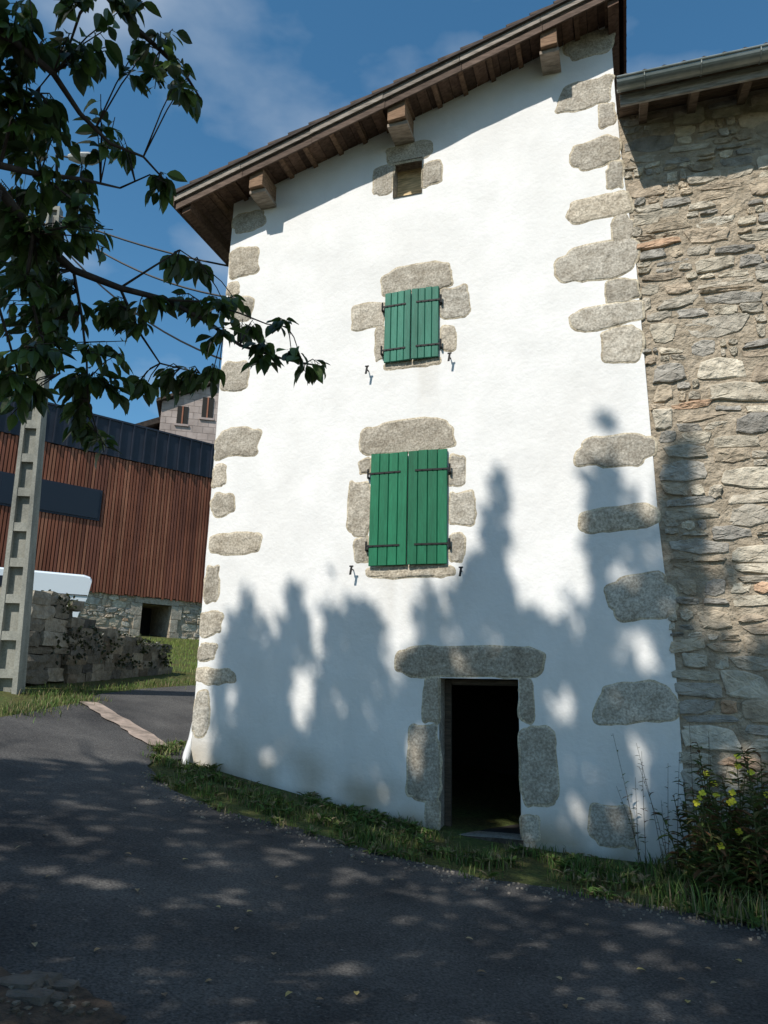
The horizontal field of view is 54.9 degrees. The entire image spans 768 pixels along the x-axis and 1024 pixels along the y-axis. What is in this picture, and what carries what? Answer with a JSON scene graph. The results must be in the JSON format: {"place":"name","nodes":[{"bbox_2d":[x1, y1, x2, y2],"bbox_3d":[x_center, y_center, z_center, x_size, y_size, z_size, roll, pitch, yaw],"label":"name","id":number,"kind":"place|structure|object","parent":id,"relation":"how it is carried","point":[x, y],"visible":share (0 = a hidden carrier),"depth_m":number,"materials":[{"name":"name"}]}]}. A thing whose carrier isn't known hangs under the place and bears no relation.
{"place":"outdoors","nodes":[
{"label":"outdoors","id":0,"kind":"place"},
{"bbox_2d":[0,685,767,1023],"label":"asphalt road","id":1,"kind":"structure","parent":0,"point":[338,927],"depth_m":4.65,"materials":[{"name":"grey asphalt"}]},
{"bbox_2d":[0,967,126,1023],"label":"soil patch","id":2,"kind":"object","parent":1,"relation":"on","point":[105,1013],"visible":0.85,"depth_m":3.16,"materials":[{"name":"soil"}]},
{"bbox_2d":[80,701,165,745],"bbox_3d":[-3.590,2.888,10.151,2.275,0.501,0.350,-12,-19,43],"label":"concrete drain strip","id":3,"kind":"object","parent":1,"relation":"on","point":[131,728],"visible":0.98,"depth_m":10.11,"materials":[{"name":"beige concrete"}]},
{"bbox_2d":[15,807,741,1007],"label":"fallen leaves","id":4,"kind":"object","parent":1,"relation":"on","point":[318,998],"visible":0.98,"depth_m":4.14,"materials":[{"name":"brown plant"}]},
{"bbox_2d":[0,769,766,1016],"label":"gravel","id":5,"kind":"structure","parent":1,"relation":"on","point":[27,988],"depth_m":3.35,"materials":[{"name":"grey gravel"}]},
{"bbox_2d":[0,635,767,927],"bbox_3d":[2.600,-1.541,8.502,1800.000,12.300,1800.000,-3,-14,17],"label":"ground","id":6,"kind":"structure","parent":0,"point":[482,799],"depth_m":8.33,"materials":[{"name":"soil"}]},
{"bbox_2d":[0,567,91,616],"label":"parked van","id":7,"kind":"object","parent":6,"relation":"on","point":[77,586],"visible":0.21,"depth_m":21.88,"materials":[{"name":"white paint"}]},
{"bbox_2d":[0,586,172,683],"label":"dry stone wall","id":8,"kind":"structure","parent":6,"relation":"on","point":[49,621],"depth_m":12.63,"materials":[{"name":"grey stone"}]},
{"bbox_2d":[41,589,172,668],"bbox_3d":[-5.224,2.326,14.071,0.822,1.292,3.961,-1,-14,11],"label":"ivy","id":9,"kind":"object","parent":8,"relation":"attached to","point":[138,642],"visible":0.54,"depth_m":13.37,"materials":[{"name":"green plant"}]},
{"bbox_2d":[0,636,198,722],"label":"lawn grass","id":10,"kind":"structure","parent":6,"relation":"on","point":[76,690],"depth_m":11.39,"materials":[{"name":"green plant"}]},
{"bbox_2d":[0,396,214,639],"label":"timber clad barn","id":11,"kind":"structure","parent":6,"relation":"on","point":[126,532],"depth_m":30.20,"materials":[{"name":"brown wood"}]},
{"bbox_2d":[0,152,228,694],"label":"utility pole","id":12,"kind":"object","parent":6,"relation":"on","point":[16,595],"visible":0.59,"depth_m":11.26,"materials":[{"name":"concrete"}]},
{"bbox_2d":[0,0,329,467],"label":"cherry tree","id":13,"kind":"object","parent":6,"relation":"on","point":[33,247],"visible":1,"depth_m":2.57,"materials":[{"name":"green plant"}]},
{"bbox_2d":[136,381,219,443],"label":"grey block house","id":14,"kind":"structure","parent":6,"relation":"on","point":[193,417],"depth_m":42.85,"materials":[{"name":"concrete"}]},
{"bbox_2d":[190,26,688,863],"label":"plaster facade","id":15,"kind":"structure","parent":6,"relation":"on","point":[524,390],"depth_m":8.93,"materials":[{"name":"white paint"}]},
{"bbox_2d":[182,724,191,763],"bbox_3d":[-2.314,-0.167,9.779,0.124,6.812,0.490,1,-14,3],"label":"downpipe","id":16,"kind":"object","parent":15,"relation":"attached to","point":[187,752],"visible":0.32,"depth_m":9.00,"materials":[{"name":"plastic"}]},
{"bbox_2d":[349,286,462,575],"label":"green shutters","id":17,"kind":"object","parent":15,"relation":"attached to","point":[422,479],"visible":1,"depth_m":8.91,"materials":[{"name":"paint"}]},
{"bbox_2d":[191,28,679,849],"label":"granite quoins and surrounds","id":18,"kind":"object","parent":15,"relation":"attached to","point":[645,594],"visible":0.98,"depth_m":8.74,"materials":[{"name":"beige stone"}]},
{"bbox_2d":[140,737,767,931],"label":"grass verge","id":19,"kind":"object","parent":6,"relation":"on","point":[748,914],"depth_m":6.89,"materials":[{"name":"green plant"}]},
{"bbox_2d":[393,157,523,845],"bbox_3d":[1.701,-0.083,10.583,2.878,8.838,4.030,-3,-14,17],"label":"door and window recess","id":20,"kind":"structure","parent":6,"relation":"on","point":[479,725],"depth_m":11.76,"materials":[{"name":"stone"}]},
{"bbox_2d":[611,724,728,873],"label":"dry weeds","id":21,"kind":"object","parent":6,"relation":"on","point":[638,852],"visible":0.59,"depth_m":7.02,"materials":[{"name":"brown plant"}]},
{"bbox_2d":[616,88,767,859],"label":"mortar wall","id":22,"kind":"structure","parent":6,"relation":"on","point":[684,339],"depth_m":8.15,"materials":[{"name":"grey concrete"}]},
{"bbox_2d":[617,42,767,123],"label":"eave roof and gutter","id":23,"kind":"structure","parent":22,"relation":"on","point":[741,74],"depth_m":8.42,"materials":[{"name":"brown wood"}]},
{"bbox_2d":[623,93,767,872],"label":"rubble stones","id":24,"kind":"object","parent":22,"relation":"attached to","point":[744,684],"visible":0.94,"depth_m":8.07,"materials":[{"name":"beige stone"}]},
{"bbox_2d":[652,742,767,912],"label":"evening primrose","id":25,"kind":"object","parent":6,"relation":"on","point":[717,857],"visible":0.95,"depth_m":6.05,"materials":[{"name":"green plant"}]},
{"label":"side walls","id":26,"kind":"object","parent":6,"relation":"on","visible":0},
{"bbox_2d":[173,0,626,264],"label":"house roof","id":27,"kind":"structure","parent":26,"relation":"on","point":[203,206],"depth_m":9.93,"materials":[{"name":"brown wood"}]},
{"bbox_2d":[0,0,767,423],"label":"sky","id":28,"kind":"structure","parent":0,"point":[264,70],"materials":[{"name":"blue"}]}
]}

